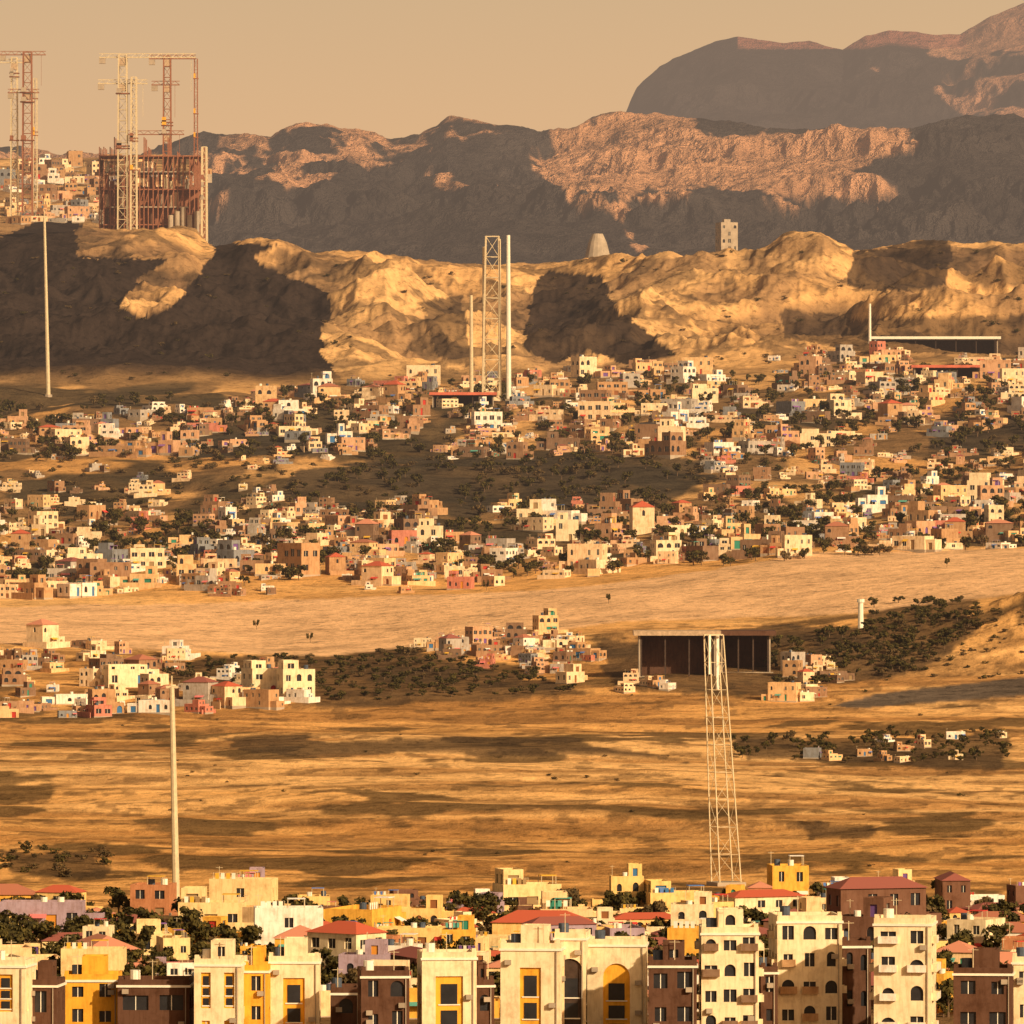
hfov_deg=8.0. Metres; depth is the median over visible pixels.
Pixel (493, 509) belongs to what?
stucco house
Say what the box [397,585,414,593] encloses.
stucco house
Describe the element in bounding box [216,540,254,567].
stucco house
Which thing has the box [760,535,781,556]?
stucco house
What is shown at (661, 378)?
stucco house
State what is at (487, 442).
stucco house
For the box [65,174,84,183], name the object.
stucco house
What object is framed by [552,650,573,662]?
stucco house
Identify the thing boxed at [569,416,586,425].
stucco house
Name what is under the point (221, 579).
stucco house
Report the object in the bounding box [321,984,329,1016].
stucco house
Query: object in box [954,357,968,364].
stucco house
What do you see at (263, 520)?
stucco house
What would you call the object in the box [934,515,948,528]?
stucco house
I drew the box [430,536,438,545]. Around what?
stucco house
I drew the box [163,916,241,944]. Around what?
stucco house
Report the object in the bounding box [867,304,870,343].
tall mast
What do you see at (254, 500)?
stucco house
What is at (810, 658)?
stucco house
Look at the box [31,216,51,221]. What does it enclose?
stucco house
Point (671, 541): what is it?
stucco house
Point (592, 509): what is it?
stucco house
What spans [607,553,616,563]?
stucco house
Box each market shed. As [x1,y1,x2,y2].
[429,392,496,406]
[909,365,979,377]
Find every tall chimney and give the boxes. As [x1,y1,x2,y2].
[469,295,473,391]
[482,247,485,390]
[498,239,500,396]
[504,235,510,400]
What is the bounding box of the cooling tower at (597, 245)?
[585,234,608,257]
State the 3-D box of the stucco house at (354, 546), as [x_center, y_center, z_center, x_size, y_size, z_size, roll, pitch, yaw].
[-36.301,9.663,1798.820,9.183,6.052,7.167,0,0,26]
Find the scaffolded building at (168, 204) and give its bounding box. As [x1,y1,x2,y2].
[99,137,205,239]
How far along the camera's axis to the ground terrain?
1555.83 m
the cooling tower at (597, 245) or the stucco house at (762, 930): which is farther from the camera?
the cooling tower at (597, 245)
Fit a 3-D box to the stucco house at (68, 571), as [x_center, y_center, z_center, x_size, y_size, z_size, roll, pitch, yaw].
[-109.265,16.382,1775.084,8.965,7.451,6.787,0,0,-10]
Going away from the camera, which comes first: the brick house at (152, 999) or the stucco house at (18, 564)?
the brick house at (152, 999)
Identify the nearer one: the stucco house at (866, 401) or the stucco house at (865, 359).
the stucco house at (866, 401)
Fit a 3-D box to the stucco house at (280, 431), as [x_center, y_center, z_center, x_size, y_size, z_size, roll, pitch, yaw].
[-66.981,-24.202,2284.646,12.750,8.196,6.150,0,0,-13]
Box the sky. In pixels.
[0,0,1023,154]
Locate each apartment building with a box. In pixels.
[694,907,763,1023]
[767,896,846,1023]
[842,921,871,1023]
[869,898,940,1023]
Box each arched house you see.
[553,913,590,1023]
[587,920,648,1023]
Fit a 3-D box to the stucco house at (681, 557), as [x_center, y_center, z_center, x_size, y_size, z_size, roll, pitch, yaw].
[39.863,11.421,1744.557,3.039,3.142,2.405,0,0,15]
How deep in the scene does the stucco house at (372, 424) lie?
2294.99 m
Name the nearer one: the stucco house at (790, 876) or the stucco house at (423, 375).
the stucco house at (790, 876)
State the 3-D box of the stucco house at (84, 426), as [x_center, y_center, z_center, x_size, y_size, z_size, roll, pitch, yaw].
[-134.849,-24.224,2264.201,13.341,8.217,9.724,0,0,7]
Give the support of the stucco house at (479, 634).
on the ground terrain
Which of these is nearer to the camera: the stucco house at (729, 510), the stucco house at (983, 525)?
the stucco house at (983, 525)
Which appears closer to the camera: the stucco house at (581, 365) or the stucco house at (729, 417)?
the stucco house at (729, 417)
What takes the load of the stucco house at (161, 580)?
on the ground terrain
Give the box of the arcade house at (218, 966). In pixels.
[193,938,247,1023]
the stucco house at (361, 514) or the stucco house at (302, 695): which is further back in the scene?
the stucco house at (361, 514)
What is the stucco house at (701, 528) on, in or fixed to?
on the ground terrain
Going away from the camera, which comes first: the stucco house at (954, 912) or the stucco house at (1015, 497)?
the stucco house at (954, 912)
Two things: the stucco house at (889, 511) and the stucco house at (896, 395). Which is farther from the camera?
the stucco house at (896, 395)
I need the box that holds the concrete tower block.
[715,219,737,251]
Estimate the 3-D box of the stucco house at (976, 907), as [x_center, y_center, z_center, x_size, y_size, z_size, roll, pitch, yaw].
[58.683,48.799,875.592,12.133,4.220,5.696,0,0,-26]
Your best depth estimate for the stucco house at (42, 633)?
1507.70 m
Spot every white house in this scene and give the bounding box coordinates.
[65,547,102,558]
[101,664,158,687]
[241,660,278,688]
[277,660,314,696]
[417,518,442,546]
[556,512,577,540]
[658,419,685,440]
[691,384,717,402]
[800,429,835,448]
[967,473,1003,499]
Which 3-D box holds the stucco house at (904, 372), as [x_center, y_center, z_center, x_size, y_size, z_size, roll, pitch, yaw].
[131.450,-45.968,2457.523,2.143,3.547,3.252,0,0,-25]
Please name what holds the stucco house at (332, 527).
on the ground terrain
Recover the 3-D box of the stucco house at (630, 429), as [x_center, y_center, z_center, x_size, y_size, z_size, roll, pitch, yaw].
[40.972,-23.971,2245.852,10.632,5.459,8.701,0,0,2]
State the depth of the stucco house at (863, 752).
1216.16 m
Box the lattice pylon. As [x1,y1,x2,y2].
[703,634,745,885]
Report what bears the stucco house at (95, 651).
on the ground terrain
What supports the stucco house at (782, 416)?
on the ground terrain
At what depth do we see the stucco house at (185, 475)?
2093.77 m
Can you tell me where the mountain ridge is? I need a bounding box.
[0,111,1023,264]
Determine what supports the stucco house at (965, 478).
on the ground terrain
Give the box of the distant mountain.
[626,3,1023,129]
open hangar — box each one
[633,630,720,676]
[719,630,775,672]
[871,336,1000,353]
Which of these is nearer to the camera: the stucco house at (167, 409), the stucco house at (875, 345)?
the stucco house at (167, 409)
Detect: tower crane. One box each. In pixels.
[0,51,45,215]
[0,57,21,215]
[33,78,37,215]
[98,53,195,229]
[128,55,195,186]
[129,77,137,229]
[193,59,198,186]
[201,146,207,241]
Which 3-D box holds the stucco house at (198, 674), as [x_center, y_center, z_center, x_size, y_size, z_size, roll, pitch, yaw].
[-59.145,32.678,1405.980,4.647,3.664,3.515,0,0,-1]
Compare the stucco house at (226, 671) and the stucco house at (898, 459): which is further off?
the stucco house at (898, 459)
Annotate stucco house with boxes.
[0,168,15,184]
[0,178,16,189]
[0,409,27,428]
[0,419,21,429]
[0,429,8,434]
[0,435,19,449]
[0,480,21,492]
[0,506,10,513]
[0,520,7,534]
[0,556,9,564]
[0,566,5,574]
[0,575,28,583]
[0,582,23,598]
[0,649,13,658]
[0,659,27,670]
[0,668,26,686]
[0,697,16,708]
[0,706,18,717]
[0,884,35,900]
[0,897,104,928]
[0,944,59,969]
[3,186,21,192]
[3,478,17,482]
[3,546,45,560]
[3,575,26,583]
[4,197,25,210]
[4,206,19,215]
[4,498,22,508]
[5,211,30,224]
[5,522,18,533]
[5,954,19,956]
[9,159,21,169]
[9,436,34,454]
[10,529,34,548]
[10,555,29,566]
[10,574,52,599]
[11,561,22,569]
[11,696,41,713]
[12,556,30,567]
[13,648,28,659]
[14,209,36,215]
[15,517,27,529]
[15,681,35,697]
[19,161,35,173]
[19,176,27,187]
[20,432,32,438]
[21,515,52,535]
[21,649,41,669]
[23,619,70,648]
[24,494,50,509]
[24,932,82,953]
[25,177,44,187]
[25,470,34,474]
[26,201,46,210]
[28,508,64,528]
[29,578,67,596]
[30,163,47,179]
[30,180,40,191]
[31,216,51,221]
[31,537,66,552]
[32,425,60,441]
[32,471,44,477]
[34,194,49,206]
[35,702,56,710]
[35,885,102,909]
[36,208,55,217]
[38,154,50,163]
[38,182,57,201]
[38,657,50,665]
[40,660,68,672]
[41,649,64,661]
[41,692,87,704]
[43,546,60,556]
[45,157,64,168]
[46,428,81,442]
[46,528,76,546]
[46,564,75,580]
[46,682,58,691]
[47,201,70,215]
[47,480,65,492]
[48,168,64,183]
[48,218,67,222]
[48,575,68,581]
[49,556,62,567]
[50,494,63,504]
[51,454,65,459]
[52,439,63,451]
[55,167,65,178]
[55,421,75,428]
[55,549,62,555]
[55,557,78,567]
[57,190,71,200]
[57,575,96,598]
[57,710,76,717]
[59,159,70,168]
[59,205,89,220]
[61,939,126,975]
[62,420,93,439]
[63,179,81,194]
[64,435,95,455]
[64,494,84,506]
[65,167,73,171]
[65,170,80,176]
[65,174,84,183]
[66,527,76,532]
[67,150,84,167]
[68,573,75,580]
[70,487,82,493]
[71,198,87,205]
[71,415,98,430]
[71,636,95,647]
[72,214,84,222]
[72,413,88,418]
[72,697,87,705]
[72,702,85,711]
[75,536,89,547]
[76,503,108,520]
[76,527,101,543]
[76,556,106,578]
[76,644,105,660]
[77,697,111,717]
[77,933,141,962]
[78,560,130,581]
[79,667,103,686]
[81,434,97,449]
[83,918,129,943]
[84,174,101,183]
[84,187,95,196]
[84,914,139,930]
[85,195,98,199]
[85,462,101,471]
[85,639,113,649]
[86,160,98,175]
[86,907,116,918]
[87,519,108,525]
[88,198,98,205]
[88,686,123,713]
[89,177,109,190]
[89,205,96,211]
[89,212,97,219]
[89,441,151,458]
[89,655,124,668]
[91,422,104,433]
[91,481,109,490]
[92,212,98,223]
[92,569,114,582]
[93,581,112,595]
[95,169,113,176]
[95,411,101,418]
[97,543,127,561]
[99,412,118,427]
[99,464,109,471]
[100,423,122,438]
[100,652,119,657]
[101,153,123,160]
[101,513,117,524]
[102,437,123,445]
[102,574,119,587]
[109,499,126,510]
[109,684,134,701]
[113,405,128,415]
[114,586,138,593]
[114,640,131,653]
[117,529,126,535]
[117,875,177,917]
[119,425,141,432]
[119,430,143,440]
[119,508,137,519]
[119,559,144,572]
[120,566,160,589]
[124,654,161,672]
[125,178,147,186]
[125,508,150,520]
[125,530,140,534]
[127,697,169,714]
[128,406,155,421]
[128,479,140,494]
[128,545,175,568]
[129,523,150,529]
[130,511,148,525]
[131,919,171,955]
[132,472,147,480]
[134,161,152,170]
[134,480,156,497]
[134,544,145,547]
[135,695,154,702]
[138,436,150,442]
[138,438,145,445]
[138,680,160,694]
[140,671,175,685]
[142,402,167,409]
[142,426,150,433]
[143,509,164,514]
[144,419,154,425]
[148,430,159,437]
[148,431,180,455]
[148,498,167,507]
[148,513,167,521]
[148,541,173,549]
[150,413,162,420]
[152,523,160,527]
[153,480,170,494]
[154,657,162,670]
[155,685,182,699]
[155,957,179,975]
[156,929,189,959]
[157,573,167,583]
[159,569,170,579]
[159,658,184,673]
[160,406,170,415]
[160,640,200,657]
[161,647,185,660]
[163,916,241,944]
[164,550,177,563]
[164,551,176,559]
[166,541,181,545]
[167,963,193,975]
[168,532,208,545]
[169,422,180,430]
[172,470,191,481]
[175,404,186,414]
[175,676,218,705]
[176,555,195,583]
[178,425,198,442]
[178,445,198,456]
[178,681,182,690]
[178,886,253,929]
[178,954,193,962]
[181,176,193,184]
[181,570,204,588]
[182,418,205,426]
[184,568,217,590]
[184,699,215,713]
[185,413,198,422]
[185,652,193,659]
[186,166,211,182]
[186,406,221,419]
[187,418,226,432]
[187,537,216,556]
[193,512,216,525]
[195,552,202,560]
[195,672,215,679]
[196,422,211,436]
[196,562,224,574]
[199,410,220,417]
[199,439,213,445]
[200,494,238,517]
[200,550,215,567]
[201,520,226,535]
[203,413,221,424]
[203,550,210,557]
[204,553,236,567]
[208,582,222,593]
[209,584,232,596]
[209,866,290,905]
[210,539,222,545]
[210,664,234,679]
[211,681,245,708]
[214,400,230,409]
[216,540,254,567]
[216,575,241,587]
[218,438,248,448]
[218,502,236,519]
[220,443,232,452]
[221,407,234,416]
[222,409,239,422]
[224,569,243,581]
[225,529,235,536]
[226,518,244,526]
[228,396,244,406]
[229,530,249,540]
[231,662,239,671]
[232,588,245,595]
[233,526,246,532]
[233,537,261,552]
[233,674,240,684]
[234,455,245,460]
[235,521,248,525]
[236,683,260,691]
[237,407,257,415]
[237,415,267,431]
[237,942,254,954]
[238,483,247,491]
[238,867,264,876]
[239,498,245,504]
[240,404,253,408]
[240,543,260,553]
[240,554,270,573]
[242,895,272,921]
[243,688,283,709]
[244,397,254,406]
[245,429,258,435]
[245,493,265,507]
[247,464,259,469]
[247,518,265,535]
[248,390,254,398]
[250,487,262,495]
[254,553,263,559]
[254,894,322,947]
[255,384,276,407]
[255,514,269,529]
[255,533,269,544]
[255,561,286,575]
[257,431,268,435]
[257,457,270,463]
[258,484,276,496]
[258,575,280,580]
[259,501,276,506]
[259,656,274,666]
[260,509,275,518]
[260,583,271,591]
[262,398,278,416]
[265,549,276,560]
[265,586,275,594]
[268,422,278,431]
[268,491,283,501]
[269,518,299,531]
[269,523,300,539]
[271,456,292,463]
[271,507,295,518]
[272,448,293,456]
[272,513,290,521]
[272,539,292,552]
[273,404,294,421]
[273,536,320,576]
[273,925,310,946]
[276,421,317,436]
[277,386,297,395]
[278,399,306,412]
[279,697,290,703]
[283,410,305,422]
[284,411,305,425]
[284,444,295,450]
[284,685,319,702]
[285,426,310,442]
[287,497,305,515]
[291,533,305,542]
[295,383,309,396]
[296,520,324,534]
[297,887,329,904]
[299,402,316,414]
[299,512,321,519]
[300,437,321,451]
[300,517,318,522]
[303,371,340,399]
[303,502,324,514]
[305,529,333,545]
[305,921,386,963]
[309,516,319,522]
[311,446,327,452]
[312,383,349,402]
[319,496,338,507]
[319,508,349,517]
[320,454,334,460]
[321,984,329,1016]
[322,901,340,908]
[323,530,334,539]
[323,542,349,553]
[324,405,338,409]
[324,524,340,529]
[325,423,352,443]
[325,514,349,524]
[325,552,353,574]
[325,896,406,926]
[328,939,389,983]
[331,394,351,406]
[333,436,365,451]
[334,409,353,420]
[334,532,358,545]
[335,443,357,454]
[338,574,359,580]
[341,516,356,527]
[341,523,352,528]
[341,539,385,557]
[343,526,354,536]
[344,418,355,430]
[345,536,357,544]
[345,554,358,559]
[346,376,364,386]
[346,558,364,569]
[346,559,357,573]
[348,398,363,411]
[351,420,368,433]
[351,561,400,586]
[352,401,388,417]
[352,512,366,517]
[355,519,385,543]
[356,558,372,574]
[357,512,393,527]
[359,552,395,573]
[361,384,382,399]
[362,932,422,951]
[363,416,388,432]
[365,439,376,449]
[365,582,375,589]
[366,411,394,420]
[371,422,387,429]
[371,427,410,438]
[371,889,409,906]
[372,520,389,535]
[373,376,407,384]
[374,960,416,987]
[375,498,395,511]
[375,918,393,927]
[376,380,410,402]
[377,508,392,513]
[377,922,445,948]
[378,539,404,556]
[379,429,408,439]
[383,536,390,543]
[386,935,424,944]
[388,403,400,413]
[388,510,404,518]
[388,946,421,968]
[389,528,416,547]
[390,499,437,518]
[390,889,425,906]
[394,496,406,504]
[394,511,424,529]
[394,565,411,578]
[396,414,422,428]
[396,558,416,569]
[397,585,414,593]
[399,377,421,392]
[401,570,435,585]
[401,895,453,921]
[402,570,414,580]
[403,536,421,552]
[406,363,440,385]
[406,388,422,397]
[406,397,430,415]
[407,494,447,514]
[408,418,419,434]
[409,988,499,1018]
[410,637,430,647]
[412,372,426,381]
[413,552,434,563]
[421,388,443,396]
[422,376,437,390]
[422,543,445,552]
[423,417,430,422]
[423,557,437,570]
[425,511,435,523]
[426,640,438,651]
[427,570,436,578]
[430,444,447,452]
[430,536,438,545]
[433,551,462,565]
[434,911,483,930]
[435,634,467,654]
[436,397,462,408]
[436,563,454,574]
[436,644,464,659]
[440,921,478,931]
[442,915,475,948]
[443,530,463,542]
[444,426,455,433]
[444,456,457,459]
[444,561,472,578]
[446,892,503,912]
[447,408,464,417]
[447,571,473,589]
[450,444,458,455]
[454,443,488,457]
[454,546,464,555]
[456,381,480,386]
[456,907,500,921]
[457,436,476,445]
[457,936,490,960]
[458,531,484,549]
[458,635,470,650]
[462,371,481,383]
[462,542,482,552]
[463,554,478,565]
[463,570,472,576]
[464,425,496,434]
[465,623,498,643]
[466,431,491,439]
[466,564,476,570]
[467,418,470,426]
[467,438,491,446]
[467,640,504,656]
[469,429,478,436]
[470,407,491,417]
[471,408,511,431]
[471,642,486,644]
[472,564,510,582]
[472,657,481,664]
[474,397,492,409]
[474,888,492,894]
[475,653,494,667]
[476,931,507,948]
[476,951,490,962]
[481,572,504,586]
[484,389,499,400]
[484,545,501,557]
[485,536,520,547]
[486,378,496,389]
[487,370,497,377]
[487,451,499,456]
[487,506,504,512]
[487,960,499,997]
[490,545,517,565]
[491,493,521,511]
[491,910,613,934]
[491,951,499,956]
[492,432,519,437]
[492,868,584,911]
[493,626,504,631]
[493,630,504,637]
[494,513,503,519]
[495,653,510,660]
[496,637,512,645]
[498,931,519,950]
[500,405,512,410]
[500,425,514,431]
[501,443,505,453]
[502,373,528,388]
[503,645,510,654]
[505,393,533,404]
[505,622,526,637]
[506,440,533,459]
[510,418,517,424]
[510,642,525,655]
[511,386,523,395]
[512,634,539,645]
[513,409,534,420]
[513,544,529,558]
[514,516,553,531]
[516,437,523,441]
[516,499,542,523]
[518,651,537,662]
[518,897,532,909]
[520,661,530,668]
[521,404,535,411]
[521,916,596,939]
[522,432,533,438]
[522,646,551,657]
[522,666,543,675]
[523,367,541,377]
[523,537,533,548]
[524,533,565,550]
[524,549,540,557]
[524,644,549,652]
[524,649,549,658]
[527,608,567,634]
[527,634,539,644]
[528,371,537,380]
[528,434,538,440]
[529,406,563,421]
[531,657,548,672]
[532,631,542,642]
[533,383,564,397]
[536,432,584,449]
[537,416,546,423]
[537,567,570,578]
[538,561,554,570]
[539,890,620,916]
[540,546,562,555]
[540,637,572,649]
[541,559,556,566]
[542,497,555,509]
[542,630,558,639]
[543,505,586,524]
[546,372,562,378]
[546,418,566,430]
[550,379,575,392]
[550,450,562,455]
[550,660,563,673]
[551,632,572,639]
[552,402,562,407]
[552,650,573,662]
[555,640,574,651]
[555,664,584,683]
[556,370,563,377]
[556,444,571,451]
[559,419,591,437]
[559,541,606,569]
[560,389,569,396]
[562,632,583,641]
[563,366,570,371]
[564,400,577,408]
[564,660,572,670]
[566,642,606,660]
[568,444,577,451]
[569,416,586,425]
[570,355,602,377]
[570,540,580,543]
[570,640,590,647]
[571,384,587,396]
[571,497,583,506]
[573,557,620,574]
[578,397,623,419]
[579,386,619,402]
[580,527,595,543]
[580,655,594,661]
[583,505,619,518]
[584,423,609,437]
[585,429,609,442]
[585,907,628,923]
[587,440,609,451]
[587,569,601,576]
[588,516,600,523]
[591,863,643,910]
[592,417,605,426]
[593,513,621,540]
[595,365,624,377]
[596,379,637,398]
[596,439,610,451]
[598,922,644,935]
[599,493,626,513]
[600,414,622,431]
[600,543,611,551]
[602,397,634,412]
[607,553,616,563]
[608,529,625,543]
[608,922,650,935]
[610,544,625,553]
[612,409,621,412]
[613,683,634,693]
[613,912,670,926]
[615,535,639,547]
[616,490,647,513]
[617,432,624,439]
[617,511,628,521]
[618,392,628,399]
[618,669,638,684]
[619,552,646,566]
[619,904,670,913]
[620,372,639,387]
[621,371,643,379]
[621,444,643,456]
[624,548,642,556]
[627,424,675,442]
[628,425,634,432]
[629,360,656,366]
[629,501,655,534]
[632,358,651,372]
[634,439,651,447]
[635,402,667,415]
[636,542,646,553]
[637,879,703,911]
[638,384,665,400]
[639,418,659,423]
[639,676,652,685]
[640,379,654,385]
[644,432,686,458]
[646,891,713,931]
[647,361,663,375]
[647,532,685,561]
[647,675,662,687]
[648,395,674,402]
[650,411,661,421]
[651,527,658,538]
[651,930,659,936]
[651,937,666,943]
[652,532,663,539]
[653,373,665,382]
[653,415,682,423]
[653,550,678,563]
[655,514,683,525]
[659,680,675,690]
[661,398,697,408]
[662,401,688,422]
[662,406,687,411]
[663,363,677,374]
[663,521,690,535]
[666,361,699,383]
[666,891,733,922]
[667,918,761,956]
[670,500,691,514]
[671,394,687,398]
[673,507,698,521]
[678,553,684,561]
[682,356,712,373]
[683,383,697,394]
[686,414,708,428]
[686,429,695,435]
[686,538,718,560]
[687,526,713,535]
[688,400,712,412]
[689,411,697,416]
[693,511,723,523]
[695,448,716,459]
[696,376,726,384]
[697,438,732,450]
[698,487,714,500]
[698,506,712,515]
[699,456,713,468]
[700,370,728,380]
[702,519,721,527]
[703,411,719,420]
[703,483,730,498]
[704,440,739,455]
[704,460,723,473]
[707,380,722,394]
[707,412,737,422]
[707,535,719,545]
[708,515,717,519]
[712,884,744,899]
[715,461,737,472]
[716,452,735,463]
[718,516,741,535]
[718,889,806,923]
[719,448,744,458]
[719,468,734,479]
[719,538,731,556]
[720,500,738,510]
[722,513,735,517]
[723,380,752,397]
[723,404,740,415]
[724,509,735,512]
[726,473,753,485]
[727,528,740,537]
[728,524,760,549]
[730,392,749,401]
[731,420,759,441]
[731,485,750,495]
[732,531,783,559]
[734,416,754,423]
[736,504,755,523]
[738,396,767,408]
[738,435,773,453]
[742,499,759,510]
[745,852,808,894]
[746,435,769,440]
[747,881,771,889]
[751,393,760,399]
[753,466,771,480]
[754,419,781,438]
[755,522,780,538]
[759,414,778,421]
[759,926,767,937]
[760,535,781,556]
[761,681,800,702]
[761,908,804,928]
[762,399,773,406]
[764,487,778,495]
[764,513,779,523]
[768,355,779,360]
[770,424,799,444]
[770,499,787,513]
[771,437,784,449]
[772,369,787,372]
[772,370,797,388]
[773,447,792,456]
[775,533,811,557]
[776,399,805,413]
[776,414,788,419]
[777,382,798,392]
[778,472,790,478]
[779,487,795,495]
[780,650,808,670]
[781,466,803,473]
[781,521,814,541]
[782,518,819,529]
[782,658,802,677]
[784,466,795,474]
[791,363,798,371]
[793,407,802,412]
[794,493,822,509]
[795,669,819,683]
[796,344,820,357]
[798,505,816,512]
[798,689,813,701]
[799,354,821,378]
[799,396,826,409]
[799,888,825,911]
[801,410,829,423]
[801,681,819,687]
[802,374,819,387]
[802,507,814,518]
[803,746,821,758]
[804,686,826,696]
[805,471,822,479]
[805,653,822,665]
[806,406,821,410]
[806,446,824,459]
[806,660,822,672]
[810,455,820,464]
[812,510,840,519]
[814,384,825,391]
[815,354,836,364]
[817,364,831,376]
[817,480,826,488]
[817,666,854,680]
[817,876,848,895]
[819,350,826,356]
[819,426,861,438]
[819,521,858,547]
[820,375,827,383]
[820,459,835,472]
[820,476,829,482]
[821,671,843,683]
[821,750,842,760]
[822,655,836,665]
[823,473,832,478]
[824,372,851,384]
[825,876,941,937]
[826,345,854,362]
[826,385,841,389]
[826,394,861,419]
[826,660,834,669]
[827,503,843,511]
[828,453,844,465]
[830,507,855,519]
[830,519,849,533]
[831,542,843,546]
[832,364,851,371]
[832,367,855,380]
[834,449,851,460]
[834,548,851,551]
[837,474,848,479]
[840,460,864,475]
[841,501,854,505]
[842,385,859,395]
[842,896,892,944]
[843,357,861,367]
[843,472,873,483]
[843,513,866,525]
[844,486,859,492]
[844,505,858,514]
[846,397,864,405]
[846,440,855,444]
[846,518,858,535]
[849,478,870,489]
[850,356,857,360]
[850,399,855,409]
[852,383,864,387]
[853,367,877,371]
[853,457,873,469]
[854,443,873,455]
[855,486,887,513]
[856,353,896,364]
[856,369,888,385]
[856,748,871,756]
[858,468,880,477]
[859,437,876,445]
[861,398,874,403]
[863,377,897,396]
[863,508,874,518]
[864,400,882,410]
[866,392,880,401]
[867,362,894,374]
[869,340,887,354]
[869,430,886,439]
[871,389,884,399]
[871,953,873,971]
[871,972,873,1007]
[872,348,900,354]
[872,524,885,530]
[872,530,887,534]
[874,750,891,760]
[875,416,896,425]
[876,399,901,419]
[876,451,892,457]
[876,472,891,481]
[876,532,888,539]
[877,734,894,741]
[879,523,897,530]
[879,540,890,546]
[882,502,899,518]
[883,426,895,432]
[883,477,899,490]
[885,491,916,507]
[886,470,899,477]
[887,484,914,494]
[887,531,913,543]
[888,516,896,520]
[888,523,920,537]
[889,484,899,491]
[890,455,906,462]
[891,480,918,496]
[892,391,900,399]
[892,501,907,515]
[892,529,941,552]
[893,347,909,354]
[893,450,910,458]
[893,741,913,750]
[893,868,914,881]
[894,377,913,385]
[894,754,910,762]
[895,361,912,373]
[898,412,906,422]
[898,467,911,479]
[900,354,914,362]
[900,371,908,374]
[902,403,916,411]
[904,374,928,383]
[905,515,938,535]
[906,395,917,402]
[907,409,924,425]
[907,501,937,520]
[910,398,920,409]
[911,391,918,395]
[911,734,930,748]
[916,479,929,496]
[916,498,947,511]
[918,385,944,406]
[920,471,938,484]
[920,487,932,498]
[921,367,936,376]
[922,405,939,418]
[922,416,934,424]
[926,421,951,436]
[927,459,952,468]
[927,484,966,501]
[928,383,949,395]
[931,420,958,435]
[931,450,947,458]
[931,524,960,542]
[933,871,971,908]
[934,373,954,390]
[934,512,965,519]
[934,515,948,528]
[936,371,956,382]
[936,941,970,949]
[936,941,974,963]
[936,958,952,1014]
[939,906,1004,948]
[942,493,970,508]
[942,907,971,921]
[942,911,1023,924]
[944,517,973,538]
[944,540,962,549]
[946,445,971,456]
[946,731,965,739]
[946,952,1015,970]
[948,391,959,397]
[948,502,983,517]
[948,750,962,759]
[953,381,962,388]
[953,396,981,410]
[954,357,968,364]
[956,403,978,417]
[956,454,967,463]
[957,376,970,383]
[957,410,1007,425]
[958,353,966,357]
[958,470,971,480]
[961,391,969,396]
[961,475,968,484]
[961,902,1019,914]
[963,353,1010,364]
[963,413,1009,425]
[964,415,1001,431]
[966,521,984,536]
[968,459,983,469]
[970,448,978,454]
[970,892,1004,905]
[972,358,1010,378]
[973,477,1013,506]
[975,409,985,414]
[975,499,995,508]
[978,519,1012,542]
[979,522,985,531]
[980,454,1008,466]
[981,402,988,411]
[984,503,1003,521]
[985,540,1016,549]
[988,381,1000,393]
[991,444,1018,455]
[995,397,1008,403]
[996,385,1008,394]
[996,472,1012,479]
[996,730,1007,737]
[997,367,1023,384]
[999,450,1011,455]
[1000,938,1023,951]
[1001,390,1018,399]
[1002,922,1023,949]
[1003,523,1023,541]
[1004,483,1023,494]
[1004,490,1022,502]
[1006,922,1023,935]
[1007,391,1023,412]
[1007,878,1023,902]
[1008,380,1023,395]
[1008,467,1020,482]
[1011,408,1023,419]
[1012,359,1023,367]
[1013,514,1023,527]
[1014,476,1023,486]
[1016,470,1023,480]
[1018,347,1023,358]
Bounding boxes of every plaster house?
[31,960,66,1023]
[64,954,121,1023]
[244,945,271,1023]
[268,936,321,1023]
[417,932,477,1023]
[477,960,495,1023]
[499,923,565,1023]
[759,957,778,1023]
[952,947,1014,1023]
[1011,947,1023,1023]
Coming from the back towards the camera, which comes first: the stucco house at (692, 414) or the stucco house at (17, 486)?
the stucco house at (692, 414)
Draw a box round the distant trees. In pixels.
[0,359,1023,1016]
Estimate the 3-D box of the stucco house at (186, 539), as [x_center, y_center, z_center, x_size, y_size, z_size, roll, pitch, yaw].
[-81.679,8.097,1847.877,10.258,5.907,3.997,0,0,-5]
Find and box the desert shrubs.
[0,249,1023,876]
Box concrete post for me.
[857,599,863,628]
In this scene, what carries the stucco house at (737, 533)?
on the ground terrain
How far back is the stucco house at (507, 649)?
1464.96 m
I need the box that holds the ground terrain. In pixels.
[0,154,1023,1023]
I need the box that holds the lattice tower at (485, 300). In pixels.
[482,236,501,401]
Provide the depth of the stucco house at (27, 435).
2256.79 m
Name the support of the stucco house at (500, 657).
on the ground terrain
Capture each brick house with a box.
[116,960,193,1023]
[330,968,357,1023]
[358,960,410,1023]
[647,940,697,1023]
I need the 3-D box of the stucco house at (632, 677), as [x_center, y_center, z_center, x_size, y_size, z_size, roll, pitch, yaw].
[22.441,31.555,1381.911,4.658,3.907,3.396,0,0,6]
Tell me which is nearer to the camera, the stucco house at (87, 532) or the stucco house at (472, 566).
the stucco house at (472, 566)
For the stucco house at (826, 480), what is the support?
on the ground terrain
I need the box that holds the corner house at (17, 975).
[0,940,36,1023]
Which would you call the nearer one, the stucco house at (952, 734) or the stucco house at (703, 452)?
the stucco house at (952, 734)
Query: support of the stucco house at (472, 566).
on the ground terrain
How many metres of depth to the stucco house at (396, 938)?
818.54 m
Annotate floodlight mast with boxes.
[41,210,51,396]
[166,676,179,897]
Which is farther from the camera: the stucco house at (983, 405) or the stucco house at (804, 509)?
the stucco house at (983, 405)
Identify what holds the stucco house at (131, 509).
on the ground terrain
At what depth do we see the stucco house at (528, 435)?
2269.47 m

